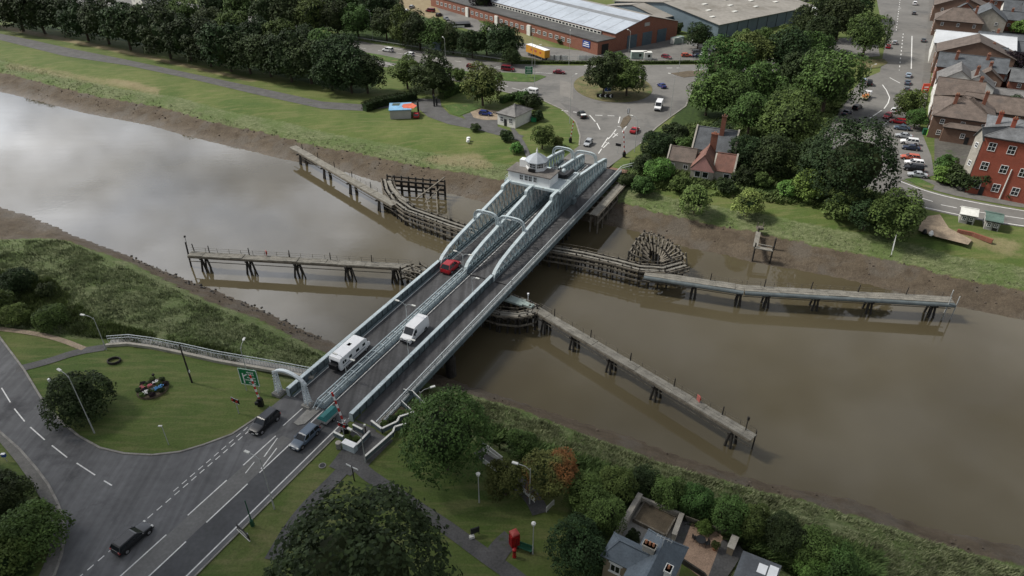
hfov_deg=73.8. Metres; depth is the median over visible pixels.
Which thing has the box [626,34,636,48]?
roller door
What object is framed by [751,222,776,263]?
landing stage
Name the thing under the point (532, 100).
bush
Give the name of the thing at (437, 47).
road sign
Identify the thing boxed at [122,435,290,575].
road patch
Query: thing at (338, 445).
control cabinet
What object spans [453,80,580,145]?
kerb
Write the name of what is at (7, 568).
bush
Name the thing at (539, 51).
lorry trailer
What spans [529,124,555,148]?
broadleaf tree
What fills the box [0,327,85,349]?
dirt path
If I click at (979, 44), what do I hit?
house
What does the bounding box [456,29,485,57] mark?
broadleaf tree
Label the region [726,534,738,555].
garden shed
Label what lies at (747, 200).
broadleaf tree
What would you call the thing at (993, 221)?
hut
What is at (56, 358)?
footpath
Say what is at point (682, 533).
paved garden
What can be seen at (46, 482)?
kerb
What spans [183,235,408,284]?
jetty
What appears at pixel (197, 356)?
ramp railing
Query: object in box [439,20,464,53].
broadleaf tree
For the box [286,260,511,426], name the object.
approach span
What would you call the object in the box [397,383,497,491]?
broadleaf tree
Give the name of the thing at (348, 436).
bush
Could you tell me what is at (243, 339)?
street lamp
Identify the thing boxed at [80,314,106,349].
street lamp
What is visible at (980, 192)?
door
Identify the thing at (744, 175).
bush
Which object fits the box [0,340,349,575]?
road
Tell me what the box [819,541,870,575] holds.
broadleaf tree
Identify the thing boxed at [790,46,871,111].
broadleaf tree
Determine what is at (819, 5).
broadleaf tree
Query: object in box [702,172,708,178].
window
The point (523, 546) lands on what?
bench
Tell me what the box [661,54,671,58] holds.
car
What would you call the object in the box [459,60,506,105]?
broadleaf tree
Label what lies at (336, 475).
footpath
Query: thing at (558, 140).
bush
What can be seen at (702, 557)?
gravel garden
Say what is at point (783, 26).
broadleaf tree
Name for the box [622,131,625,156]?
lifting barrier
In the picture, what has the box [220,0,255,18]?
broadleaf tree
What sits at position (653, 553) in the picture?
house
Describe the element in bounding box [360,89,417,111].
hedge
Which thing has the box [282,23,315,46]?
broadleaf tree
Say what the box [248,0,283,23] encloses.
broadleaf tree
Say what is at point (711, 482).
rough grass
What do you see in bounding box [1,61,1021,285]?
rough grass
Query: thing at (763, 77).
broadleaf tree
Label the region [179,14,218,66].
broadleaf tree
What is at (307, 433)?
car
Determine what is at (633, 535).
bush
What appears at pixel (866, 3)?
broadleaf tree
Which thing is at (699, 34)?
broadleaf tree
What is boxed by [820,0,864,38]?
broadleaf tree
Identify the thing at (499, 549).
footpath
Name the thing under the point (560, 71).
car
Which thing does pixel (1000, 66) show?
house
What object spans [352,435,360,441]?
bush
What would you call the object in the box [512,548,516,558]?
post box
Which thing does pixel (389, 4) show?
broadleaf tree
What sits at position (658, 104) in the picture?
van
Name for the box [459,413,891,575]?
bank weeds
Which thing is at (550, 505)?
path parapet
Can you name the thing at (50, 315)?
bush
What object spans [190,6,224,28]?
broadleaf tree
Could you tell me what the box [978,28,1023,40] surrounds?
house
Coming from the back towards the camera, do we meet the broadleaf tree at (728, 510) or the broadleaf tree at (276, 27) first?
the broadleaf tree at (276, 27)
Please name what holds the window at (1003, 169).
in the brick building
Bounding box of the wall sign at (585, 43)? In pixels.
[582,40,589,47]
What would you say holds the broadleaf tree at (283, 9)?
on the ground at (184, 412)
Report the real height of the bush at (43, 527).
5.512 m
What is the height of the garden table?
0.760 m
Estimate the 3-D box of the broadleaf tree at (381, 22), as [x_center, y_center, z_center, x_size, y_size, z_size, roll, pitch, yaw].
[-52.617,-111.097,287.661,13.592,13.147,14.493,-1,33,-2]
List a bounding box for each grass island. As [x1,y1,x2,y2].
[860,59,887,68]
[905,177,933,188]
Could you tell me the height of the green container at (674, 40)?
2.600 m
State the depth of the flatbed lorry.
223.87 m
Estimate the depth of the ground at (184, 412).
142.24 m
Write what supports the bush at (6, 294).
on the bank weeds at (114, 328)
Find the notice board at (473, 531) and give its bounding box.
[469,526,479,539]
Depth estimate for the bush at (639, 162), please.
173.02 m
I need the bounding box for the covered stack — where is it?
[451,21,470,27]
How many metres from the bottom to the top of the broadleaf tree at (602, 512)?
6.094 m
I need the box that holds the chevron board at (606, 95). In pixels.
[597,94,612,97]
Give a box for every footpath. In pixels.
[15,344,104,372]
[109,338,316,375]
[265,469,346,559]
[329,421,375,475]
[355,466,525,575]
[358,432,392,471]
[475,449,548,515]
[484,531,511,563]
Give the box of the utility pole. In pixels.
[179,344,192,382]
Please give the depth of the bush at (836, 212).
151.03 m
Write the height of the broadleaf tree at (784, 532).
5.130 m
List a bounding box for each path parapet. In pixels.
[333,431,343,440]
[352,424,363,433]
[357,431,370,447]
[365,423,408,459]
[371,412,413,433]
[401,400,410,410]
[403,389,423,403]
[483,443,502,459]
[483,448,499,460]
[523,488,534,502]
[546,500,553,511]
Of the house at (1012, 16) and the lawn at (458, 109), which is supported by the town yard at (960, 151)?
the house at (1012, 16)
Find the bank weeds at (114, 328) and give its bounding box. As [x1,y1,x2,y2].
[0,270,242,361]
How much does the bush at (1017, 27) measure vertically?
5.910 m
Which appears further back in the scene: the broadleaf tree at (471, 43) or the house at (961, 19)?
the house at (961, 19)
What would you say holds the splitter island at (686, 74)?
on the roundabout road at (647, 115)
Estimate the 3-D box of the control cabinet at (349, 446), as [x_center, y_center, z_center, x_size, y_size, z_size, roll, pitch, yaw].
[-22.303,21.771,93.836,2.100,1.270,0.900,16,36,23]
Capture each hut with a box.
[958,206,979,224]
[983,210,1004,231]
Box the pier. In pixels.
[556,229,570,244]
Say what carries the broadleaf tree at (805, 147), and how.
on the ground at (184, 412)
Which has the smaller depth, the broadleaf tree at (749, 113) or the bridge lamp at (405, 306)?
the bridge lamp at (405, 306)
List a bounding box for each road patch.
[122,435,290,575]
[150,419,340,575]
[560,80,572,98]
[560,102,589,120]
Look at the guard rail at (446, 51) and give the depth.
276.50 m
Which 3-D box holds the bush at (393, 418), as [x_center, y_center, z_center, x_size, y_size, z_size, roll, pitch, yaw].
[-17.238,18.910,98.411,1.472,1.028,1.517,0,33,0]
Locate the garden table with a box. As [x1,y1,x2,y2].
[696,535,705,544]
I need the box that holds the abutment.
[564,159,632,233]
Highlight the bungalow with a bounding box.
[496,103,532,127]
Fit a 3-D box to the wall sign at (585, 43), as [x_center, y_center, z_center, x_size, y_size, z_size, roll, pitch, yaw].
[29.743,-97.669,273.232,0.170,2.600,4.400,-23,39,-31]
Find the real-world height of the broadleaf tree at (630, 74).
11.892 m
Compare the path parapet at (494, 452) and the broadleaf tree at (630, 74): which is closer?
the path parapet at (494, 452)
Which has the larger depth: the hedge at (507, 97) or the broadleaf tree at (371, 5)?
the broadleaf tree at (371, 5)
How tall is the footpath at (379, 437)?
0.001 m
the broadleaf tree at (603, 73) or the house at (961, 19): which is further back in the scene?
the house at (961, 19)
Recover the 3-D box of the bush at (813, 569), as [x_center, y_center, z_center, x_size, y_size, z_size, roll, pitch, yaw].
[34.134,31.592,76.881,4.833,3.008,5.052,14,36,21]
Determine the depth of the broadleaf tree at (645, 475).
87.15 m
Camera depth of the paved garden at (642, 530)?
83.16 m
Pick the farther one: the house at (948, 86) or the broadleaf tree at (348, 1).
the broadleaf tree at (348, 1)
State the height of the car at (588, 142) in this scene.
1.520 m
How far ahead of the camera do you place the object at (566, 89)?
232.72 m
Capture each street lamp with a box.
[56,368,94,432]
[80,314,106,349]
[240,337,245,368]
[243,450,274,509]
[347,427,365,462]
[476,472,479,502]
[512,461,530,503]
[531,521,535,553]
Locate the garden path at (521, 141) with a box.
[510,128,529,157]
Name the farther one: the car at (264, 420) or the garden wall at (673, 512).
the car at (264, 420)
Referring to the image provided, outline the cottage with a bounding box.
[667,114,739,181]
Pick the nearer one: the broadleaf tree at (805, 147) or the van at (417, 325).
the van at (417, 325)
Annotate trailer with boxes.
[317,405,338,425]
[526,43,549,59]
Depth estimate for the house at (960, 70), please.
216.87 m
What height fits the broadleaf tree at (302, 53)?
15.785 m
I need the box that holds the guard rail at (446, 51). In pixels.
[343,35,573,61]
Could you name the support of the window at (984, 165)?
in the brick building
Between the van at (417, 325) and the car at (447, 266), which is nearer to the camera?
the van at (417, 325)
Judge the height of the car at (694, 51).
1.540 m
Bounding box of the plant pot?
[711,540,720,550]
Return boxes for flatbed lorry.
[860,90,872,98]
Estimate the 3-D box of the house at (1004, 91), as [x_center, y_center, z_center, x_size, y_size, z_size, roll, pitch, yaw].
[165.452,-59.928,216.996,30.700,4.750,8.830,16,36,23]
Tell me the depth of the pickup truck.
207.72 m
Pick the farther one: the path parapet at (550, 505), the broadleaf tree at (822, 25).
the broadleaf tree at (822, 25)
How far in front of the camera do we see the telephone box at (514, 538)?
80.01 m
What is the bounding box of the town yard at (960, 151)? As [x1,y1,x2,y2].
[934,31,1023,189]
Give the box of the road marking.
[1,2,1023,575]
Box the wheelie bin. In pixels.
[922,128,927,134]
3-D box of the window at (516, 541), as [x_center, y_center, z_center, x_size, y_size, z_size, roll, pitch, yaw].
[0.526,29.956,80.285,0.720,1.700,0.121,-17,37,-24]
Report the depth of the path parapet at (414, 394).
102.93 m
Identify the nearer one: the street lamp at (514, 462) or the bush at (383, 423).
the street lamp at (514, 462)
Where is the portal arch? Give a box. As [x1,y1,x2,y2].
[271,369,314,409]
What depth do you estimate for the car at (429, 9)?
339.19 m
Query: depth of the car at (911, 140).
189.15 m
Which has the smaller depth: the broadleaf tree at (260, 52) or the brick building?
the brick building
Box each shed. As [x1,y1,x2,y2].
[389,102,416,118]
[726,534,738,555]
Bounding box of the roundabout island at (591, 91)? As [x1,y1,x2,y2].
[574,76,651,102]
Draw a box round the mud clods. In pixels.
[4,84,1016,559]
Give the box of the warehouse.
[608,0,813,37]
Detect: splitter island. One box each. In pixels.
[620,115,630,128]
[671,70,703,76]
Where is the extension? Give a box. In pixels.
[733,551,781,575]
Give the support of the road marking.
on the roundabout road at (647, 115)
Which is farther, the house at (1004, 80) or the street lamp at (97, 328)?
the house at (1004, 80)
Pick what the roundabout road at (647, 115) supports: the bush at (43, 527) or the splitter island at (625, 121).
the splitter island at (625, 121)
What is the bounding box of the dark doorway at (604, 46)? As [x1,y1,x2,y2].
[601,43,608,53]
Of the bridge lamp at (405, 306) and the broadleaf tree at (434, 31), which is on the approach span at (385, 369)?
the bridge lamp at (405, 306)
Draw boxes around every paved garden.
[622,504,676,543]
[671,520,690,543]
[709,538,743,575]
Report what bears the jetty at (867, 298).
in the river water
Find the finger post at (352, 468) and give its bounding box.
[346,463,357,480]
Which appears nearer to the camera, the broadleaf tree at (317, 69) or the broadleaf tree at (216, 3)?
the broadleaf tree at (317, 69)
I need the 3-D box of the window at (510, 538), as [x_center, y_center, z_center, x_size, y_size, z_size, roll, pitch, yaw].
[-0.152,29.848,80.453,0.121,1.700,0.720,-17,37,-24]
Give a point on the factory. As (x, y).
(600, 27)
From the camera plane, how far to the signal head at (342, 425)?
94.55 m
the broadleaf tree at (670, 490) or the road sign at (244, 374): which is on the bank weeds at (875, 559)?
the broadleaf tree at (670, 490)
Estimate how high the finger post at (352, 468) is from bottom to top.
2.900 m
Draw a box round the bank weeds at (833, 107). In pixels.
[625,95,895,208]
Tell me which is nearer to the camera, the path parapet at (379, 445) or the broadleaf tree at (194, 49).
the path parapet at (379, 445)
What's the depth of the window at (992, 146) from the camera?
156.75 m
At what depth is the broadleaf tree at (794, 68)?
218.69 m
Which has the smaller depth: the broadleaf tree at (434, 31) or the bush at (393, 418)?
the bush at (393, 418)
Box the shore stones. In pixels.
[130,255,321,338]
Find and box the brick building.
[965,110,1023,203]
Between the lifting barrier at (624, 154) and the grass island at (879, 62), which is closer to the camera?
the lifting barrier at (624, 154)
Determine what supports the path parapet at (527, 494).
on the footpath at (537, 507)
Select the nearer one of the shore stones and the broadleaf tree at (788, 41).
the shore stones
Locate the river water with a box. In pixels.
[0,92,1023,548]
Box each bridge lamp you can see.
[332,352,354,376]
[395,299,415,321]
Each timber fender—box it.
[381,174,480,244]
[399,261,428,285]
[482,293,539,333]
[540,230,689,288]
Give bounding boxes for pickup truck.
[577,110,586,118]
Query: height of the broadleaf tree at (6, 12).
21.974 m
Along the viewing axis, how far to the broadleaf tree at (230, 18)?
275.79 m
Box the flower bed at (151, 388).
[135,373,169,399]
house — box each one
[601,528,688,575]
[926,90,995,138]
[928,29,1016,62]
[928,76,986,113]
[930,0,985,20]
[930,6,983,35]
[930,33,1016,72]
[930,50,1009,86]
[930,62,980,100]
[939,122,981,145]
[958,0,973,8]
[965,91,1023,119]
[970,70,995,93]
[973,0,1007,32]
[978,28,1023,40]
[982,61,1003,86]
[983,0,1003,9]
[993,87,1023,97]
[1000,0,1023,11]
[1001,9,1023,31]
[1001,76,1006,87]
[1003,67,1023,89]
[1015,41,1023,67]
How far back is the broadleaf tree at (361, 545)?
64.53 m
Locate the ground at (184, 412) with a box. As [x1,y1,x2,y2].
[0,0,1023,575]
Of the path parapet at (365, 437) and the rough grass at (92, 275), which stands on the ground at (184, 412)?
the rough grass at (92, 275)
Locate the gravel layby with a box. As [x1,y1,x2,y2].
[919,214,971,244]
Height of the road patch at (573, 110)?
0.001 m
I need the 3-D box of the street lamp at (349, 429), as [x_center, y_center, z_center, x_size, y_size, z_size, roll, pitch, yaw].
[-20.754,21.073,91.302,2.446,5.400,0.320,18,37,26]
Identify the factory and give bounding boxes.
[431,0,679,54]
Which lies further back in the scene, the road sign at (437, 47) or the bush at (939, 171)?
the road sign at (437, 47)
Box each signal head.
[231,397,239,412]
[337,421,346,436]
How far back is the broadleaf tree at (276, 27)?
262.14 m
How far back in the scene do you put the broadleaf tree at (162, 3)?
294.14 m
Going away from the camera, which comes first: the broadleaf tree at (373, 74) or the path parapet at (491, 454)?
the path parapet at (491, 454)
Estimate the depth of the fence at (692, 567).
78.15 m
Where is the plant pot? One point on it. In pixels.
(715, 545)
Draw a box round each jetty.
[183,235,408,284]
[289,143,398,211]
[533,303,757,448]
[643,266,743,306]
[743,279,960,319]
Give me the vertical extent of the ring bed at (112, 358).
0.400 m
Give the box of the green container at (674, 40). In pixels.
[670,35,684,44]
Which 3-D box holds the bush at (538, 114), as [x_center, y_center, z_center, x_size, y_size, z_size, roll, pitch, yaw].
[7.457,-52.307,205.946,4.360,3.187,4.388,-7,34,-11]
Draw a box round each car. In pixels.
[109,520,153,556]
[248,406,280,435]
[288,422,320,451]
[382,47,393,51]
[413,112,419,117]
[425,7,435,12]
[440,259,460,274]
[478,109,492,115]
[501,64,514,71]
[553,69,565,73]
[583,138,592,146]
[629,127,639,133]
[657,83,666,88]
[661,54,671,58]
[681,53,691,56]
[691,49,701,53]
[841,109,851,115]
[852,103,862,110]
[866,79,872,85]
[882,111,893,118]
[889,118,906,123]
[890,107,898,112]
[893,124,910,130]
[895,132,912,137]
[900,137,919,144]
[900,153,920,159]
[901,144,920,150]
[903,163,924,171]
[904,79,910,84]
[904,158,924,165]
[905,72,911,77]
[907,170,928,178]
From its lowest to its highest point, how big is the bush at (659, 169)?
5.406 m
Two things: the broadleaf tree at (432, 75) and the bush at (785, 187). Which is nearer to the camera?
the bush at (785, 187)
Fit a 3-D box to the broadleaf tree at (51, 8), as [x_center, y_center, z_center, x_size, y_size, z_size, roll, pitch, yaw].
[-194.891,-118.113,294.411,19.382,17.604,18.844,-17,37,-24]
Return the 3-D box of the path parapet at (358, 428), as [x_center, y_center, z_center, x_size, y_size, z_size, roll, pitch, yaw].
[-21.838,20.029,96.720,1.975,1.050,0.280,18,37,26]
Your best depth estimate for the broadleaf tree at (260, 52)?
236.96 m
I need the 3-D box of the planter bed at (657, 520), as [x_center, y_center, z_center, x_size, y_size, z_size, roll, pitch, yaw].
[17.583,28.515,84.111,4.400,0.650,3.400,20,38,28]
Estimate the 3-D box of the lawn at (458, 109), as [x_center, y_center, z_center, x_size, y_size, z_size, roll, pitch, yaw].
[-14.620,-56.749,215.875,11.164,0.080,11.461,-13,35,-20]
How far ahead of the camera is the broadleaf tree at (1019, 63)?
237.38 m
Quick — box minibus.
[522,87,538,93]
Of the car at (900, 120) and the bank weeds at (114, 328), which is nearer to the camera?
the bank weeds at (114, 328)
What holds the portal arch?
on the road at (105, 515)
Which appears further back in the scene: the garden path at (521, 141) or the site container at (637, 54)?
the site container at (637, 54)
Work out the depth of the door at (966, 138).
189.35 m
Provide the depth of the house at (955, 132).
189.44 m
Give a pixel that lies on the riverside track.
(439, 112)
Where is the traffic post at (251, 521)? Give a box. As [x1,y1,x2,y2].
[244,500,254,526]
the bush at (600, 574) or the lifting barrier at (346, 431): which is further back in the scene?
the lifting barrier at (346, 431)
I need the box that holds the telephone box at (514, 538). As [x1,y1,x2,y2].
[509,528,519,548]
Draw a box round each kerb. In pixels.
[0,336,258,455]
[0,431,65,575]
[194,424,347,575]
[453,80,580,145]
[639,87,692,143]
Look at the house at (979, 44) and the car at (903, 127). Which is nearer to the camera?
the car at (903, 127)
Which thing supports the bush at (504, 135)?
on the ground at (184, 412)
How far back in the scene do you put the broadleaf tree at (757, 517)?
80.45 m
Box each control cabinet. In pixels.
[335,440,341,449]
[341,438,357,453]
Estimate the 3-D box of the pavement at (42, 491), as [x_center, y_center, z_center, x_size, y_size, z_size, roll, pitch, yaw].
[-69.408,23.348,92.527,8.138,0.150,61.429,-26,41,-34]
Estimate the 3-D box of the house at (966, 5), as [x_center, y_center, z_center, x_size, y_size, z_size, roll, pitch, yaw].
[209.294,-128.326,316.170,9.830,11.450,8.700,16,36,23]
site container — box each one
[630,50,646,58]
[643,51,651,59]
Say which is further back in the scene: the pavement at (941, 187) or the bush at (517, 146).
the bush at (517, 146)
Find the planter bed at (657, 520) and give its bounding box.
[632,501,676,536]
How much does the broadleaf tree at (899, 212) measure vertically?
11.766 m
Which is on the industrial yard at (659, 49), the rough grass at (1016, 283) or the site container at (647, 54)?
the site container at (647, 54)
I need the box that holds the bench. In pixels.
[517,541,531,553]
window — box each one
[509,534,511,547]
[514,537,518,547]
[608,561,622,575]
[694,171,700,176]
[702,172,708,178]
[979,161,989,170]
[987,142,997,151]
[991,183,1000,192]
[998,165,1008,173]
[1006,145,1016,154]
[1009,187,1020,195]
[1018,168,1023,176]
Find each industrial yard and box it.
[430,0,498,31]
[518,40,715,60]
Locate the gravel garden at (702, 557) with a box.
[683,524,726,575]
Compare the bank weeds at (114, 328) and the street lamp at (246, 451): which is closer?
the street lamp at (246, 451)
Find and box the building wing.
[957,126,1009,191]
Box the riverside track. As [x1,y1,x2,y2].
[0,34,522,140]
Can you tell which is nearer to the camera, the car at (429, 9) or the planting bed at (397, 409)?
the planting bed at (397, 409)
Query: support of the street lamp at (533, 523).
on the ground at (184, 412)
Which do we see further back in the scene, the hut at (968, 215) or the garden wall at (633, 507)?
the hut at (968, 215)
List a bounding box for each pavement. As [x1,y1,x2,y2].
[0,434,62,575]
[902,178,1023,206]
[919,0,933,110]
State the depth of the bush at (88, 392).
96.54 m
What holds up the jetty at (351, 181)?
in the river water
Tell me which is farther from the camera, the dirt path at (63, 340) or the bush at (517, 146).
the bush at (517, 146)
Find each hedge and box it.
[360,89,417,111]
[438,81,467,99]
[498,91,539,103]
[513,60,704,63]
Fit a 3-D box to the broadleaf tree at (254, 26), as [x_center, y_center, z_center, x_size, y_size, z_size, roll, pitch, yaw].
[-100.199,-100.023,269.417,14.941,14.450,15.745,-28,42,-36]
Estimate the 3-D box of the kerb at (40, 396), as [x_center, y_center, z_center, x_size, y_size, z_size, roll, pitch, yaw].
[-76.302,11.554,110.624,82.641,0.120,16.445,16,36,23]
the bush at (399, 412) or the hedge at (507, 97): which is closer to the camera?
the bush at (399, 412)
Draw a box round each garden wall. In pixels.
[614,492,642,534]
[641,496,681,517]
[671,512,683,540]
[957,229,993,242]
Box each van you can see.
[400,313,428,344]
[654,98,663,110]
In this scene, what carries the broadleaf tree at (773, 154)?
on the ground at (184, 412)
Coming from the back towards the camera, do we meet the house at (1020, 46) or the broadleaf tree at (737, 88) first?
the house at (1020, 46)
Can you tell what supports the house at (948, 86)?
on the town yard at (960, 151)
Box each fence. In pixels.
[547,55,600,59]
[682,559,706,575]
[685,516,735,532]
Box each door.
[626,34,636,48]
[642,31,651,45]
[656,28,666,42]
[963,137,968,144]
[977,187,984,194]
[991,222,997,230]
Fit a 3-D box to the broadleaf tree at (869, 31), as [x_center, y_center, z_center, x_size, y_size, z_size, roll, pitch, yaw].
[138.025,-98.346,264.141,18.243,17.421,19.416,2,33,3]
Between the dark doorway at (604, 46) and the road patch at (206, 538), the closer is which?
the road patch at (206, 538)
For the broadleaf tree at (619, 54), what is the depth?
232.65 m
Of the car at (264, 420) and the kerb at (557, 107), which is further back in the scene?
the kerb at (557, 107)
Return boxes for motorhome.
[328,335,370,371]
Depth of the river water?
128.12 m
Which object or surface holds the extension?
on the ground at (184, 412)
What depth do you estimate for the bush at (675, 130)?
188.87 m
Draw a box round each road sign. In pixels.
[236,524,249,541]
[237,367,259,392]
[433,42,441,52]
[525,66,532,76]
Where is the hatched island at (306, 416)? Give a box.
[294,406,320,425]
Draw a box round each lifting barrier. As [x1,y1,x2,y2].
[249,375,263,406]
[331,392,348,433]
[569,121,573,142]
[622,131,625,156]
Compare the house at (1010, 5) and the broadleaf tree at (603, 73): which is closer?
the broadleaf tree at (603, 73)
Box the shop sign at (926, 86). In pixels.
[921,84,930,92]
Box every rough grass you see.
[0,238,321,368]
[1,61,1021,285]
[416,386,1023,575]
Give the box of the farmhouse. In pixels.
[131,0,175,7]
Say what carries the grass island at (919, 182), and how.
on the pavement at (941, 187)
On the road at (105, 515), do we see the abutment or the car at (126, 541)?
the car at (126, 541)
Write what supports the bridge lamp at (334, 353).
on the approach span at (385, 369)
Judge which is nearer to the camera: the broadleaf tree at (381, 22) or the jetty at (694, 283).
the jetty at (694, 283)
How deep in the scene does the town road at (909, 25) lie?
227.16 m
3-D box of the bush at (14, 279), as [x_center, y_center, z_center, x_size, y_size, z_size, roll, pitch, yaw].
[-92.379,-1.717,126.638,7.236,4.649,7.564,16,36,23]
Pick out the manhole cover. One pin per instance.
(322, 465)
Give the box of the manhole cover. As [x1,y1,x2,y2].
[319,463,325,467]
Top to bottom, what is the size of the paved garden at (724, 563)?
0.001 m
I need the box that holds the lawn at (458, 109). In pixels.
[443,104,481,115]
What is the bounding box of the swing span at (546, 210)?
[439,146,621,290]
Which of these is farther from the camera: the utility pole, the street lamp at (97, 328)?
the street lamp at (97, 328)
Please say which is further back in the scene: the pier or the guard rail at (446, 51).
the guard rail at (446, 51)
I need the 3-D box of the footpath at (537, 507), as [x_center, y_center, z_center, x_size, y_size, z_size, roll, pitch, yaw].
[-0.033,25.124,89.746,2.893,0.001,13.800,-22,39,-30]
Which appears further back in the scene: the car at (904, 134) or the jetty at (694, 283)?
the car at (904, 134)
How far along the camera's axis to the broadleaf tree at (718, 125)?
178.32 m
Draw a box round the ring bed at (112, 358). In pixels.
[107,356,120,364]
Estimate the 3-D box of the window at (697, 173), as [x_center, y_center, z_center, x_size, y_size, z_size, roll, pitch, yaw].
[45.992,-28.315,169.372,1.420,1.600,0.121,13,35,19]
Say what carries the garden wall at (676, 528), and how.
on the ground at (184, 412)
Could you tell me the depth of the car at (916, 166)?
173.69 m
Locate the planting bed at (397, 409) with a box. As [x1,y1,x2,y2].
[376,406,407,426]
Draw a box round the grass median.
[365,52,545,81]
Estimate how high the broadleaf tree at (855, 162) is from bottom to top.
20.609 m
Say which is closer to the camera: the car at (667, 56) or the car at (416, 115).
the car at (416, 115)
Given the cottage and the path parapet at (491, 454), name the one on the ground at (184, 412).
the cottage
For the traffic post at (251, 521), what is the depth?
82.98 m
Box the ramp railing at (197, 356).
[105,334,313,379]
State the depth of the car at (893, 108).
211.61 m
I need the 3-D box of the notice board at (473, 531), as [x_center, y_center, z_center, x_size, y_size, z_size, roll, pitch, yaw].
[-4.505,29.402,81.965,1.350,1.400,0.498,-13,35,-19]
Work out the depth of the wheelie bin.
196.01 m
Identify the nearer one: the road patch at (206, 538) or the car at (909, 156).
the road patch at (206, 538)
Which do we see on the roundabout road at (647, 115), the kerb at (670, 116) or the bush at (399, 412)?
the kerb at (670, 116)
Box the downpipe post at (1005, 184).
[999,169,1011,198]
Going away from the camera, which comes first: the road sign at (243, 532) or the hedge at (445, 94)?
the road sign at (243, 532)
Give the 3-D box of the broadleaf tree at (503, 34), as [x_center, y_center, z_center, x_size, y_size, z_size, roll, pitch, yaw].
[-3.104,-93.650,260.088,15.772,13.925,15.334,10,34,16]
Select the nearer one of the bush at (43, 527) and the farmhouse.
the bush at (43, 527)
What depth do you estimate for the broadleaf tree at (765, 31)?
273.32 m
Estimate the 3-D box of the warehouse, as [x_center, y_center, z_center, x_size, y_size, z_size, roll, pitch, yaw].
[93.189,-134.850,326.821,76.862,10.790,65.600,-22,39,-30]
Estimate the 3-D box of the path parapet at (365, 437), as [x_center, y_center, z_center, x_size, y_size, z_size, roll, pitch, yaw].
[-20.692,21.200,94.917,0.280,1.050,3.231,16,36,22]
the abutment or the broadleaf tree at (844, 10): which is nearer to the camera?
the abutment
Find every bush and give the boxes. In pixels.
[0,266,38,295]
[0,288,16,318]
[0,302,32,327]
[0,468,38,516]
[0,497,75,569]
[0,522,43,575]
[30,303,71,332]
[35,282,57,297]
[37,370,117,431]
[344,434,352,440]
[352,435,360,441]
[380,420,388,426]
[387,415,396,422]
[395,409,404,417]
[437,79,454,90]
[451,67,465,80]
[470,123,481,130]
[499,129,514,140]
[509,141,523,152]
[514,90,529,104]
[522,93,543,106]
[531,110,544,119]
[550,136,563,146]
[591,555,602,575]
[618,173,634,185]
[625,527,640,542]
[630,175,656,194]
[632,153,654,170]
[640,130,673,155]
[643,157,675,180]
[661,122,689,142]
[669,175,691,191]
[675,136,692,146]
[677,22,683,32]
[695,518,713,536]
[716,177,736,192]
[731,28,753,43]
[731,164,755,185]
[753,172,772,186]
[776,179,801,196]
[792,554,830,575]
[819,191,858,219]
[933,154,960,167]
[933,165,954,183]
[942,164,969,187]
[959,174,991,190]
[1008,19,1023,32]
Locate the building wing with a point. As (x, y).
(979, 140)
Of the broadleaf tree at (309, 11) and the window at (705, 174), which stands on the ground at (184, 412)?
the broadleaf tree at (309, 11)
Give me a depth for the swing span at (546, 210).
149.57 m
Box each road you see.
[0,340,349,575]
[77,0,879,166]
[824,0,1023,226]
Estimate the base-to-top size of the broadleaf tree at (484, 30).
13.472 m
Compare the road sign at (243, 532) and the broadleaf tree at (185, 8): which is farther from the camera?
the broadleaf tree at (185, 8)
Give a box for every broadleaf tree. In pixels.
[0,0,27,31]
[9,0,51,33]
[34,0,79,35]
[54,0,95,40]
[76,0,123,43]
[96,1,139,49]
[120,2,159,51]
[136,3,182,58]
[144,0,176,19]
[158,13,199,60]
[164,0,200,21]
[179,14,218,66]
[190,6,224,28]
[194,22,246,71]
[197,0,227,12]
[213,9,249,32]
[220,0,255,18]
[221,31,258,73]
[238,14,268,34]
[242,31,284,76]
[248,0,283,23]
[261,16,295,43]
[262,27,304,82]
[262,480,462,575]
[268,0,304,27]
[281,36,327,83]
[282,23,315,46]
[292,0,330,33]
[307,27,332,48]
[308,38,344,90]
[316,0,351,33]
[322,42,366,92]
[324,0,357,10]
[326,33,360,55]
[338,2,374,38]
[345,52,386,93]
[353,0,383,21]
[369,7,396,40]
[377,0,405,15]
[386,53,418,88]
[388,4,417,46]
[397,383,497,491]
[401,8,429,49]
[407,47,454,96]
[417,16,449,51]
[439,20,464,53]
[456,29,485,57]
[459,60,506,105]
[468,0,493,5]
[472,20,495,54]
[482,457,528,502]
[484,22,524,54]
[500,39,521,64]
[505,428,538,460]
[520,446,578,500]
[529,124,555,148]
[543,511,608,575]
[561,469,602,511]
[572,484,627,533]
[583,52,624,93]
[599,465,639,502]
[604,51,630,63]
[612,58,647,95]
[631,463,661,496]
[650,474,685,509]
[678,184,712,214]
[679,481,715,518]
[683,21,713,48]
[686,70,729,115]
[694,33,755,79]
[708,119,738,143]
[708,492,749,536]
[709,68,756,116]
[724,90,776,134]
[727,134,763,167]
[730,187,764,216]
[731,30,776,70]
[739,503,774,545]
[743,60,788,100]
[747,131,799,176]
[754,26,773,48]
[755,88,825,148]
[760,509,807,557]
[765,24,812,70]
[773,24,800,45]
[776,49,825,90]
[788,4,822,33]
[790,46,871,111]
[790,168,824,201]
[792,136,833,178]
[793,523,841,567]
[796,114,901,207]
[801,30,836,57]
[804,14,841,49]
[810,0,835,14]
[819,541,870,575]
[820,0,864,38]
[843,10,893,56]
[847,198,883,230]
[851,0,876,14]
[863,187,927,242]
[893,88,928,118]
[906,107,929,128]
[1005,50,1023,67]
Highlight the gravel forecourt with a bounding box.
[471,109,497,119]

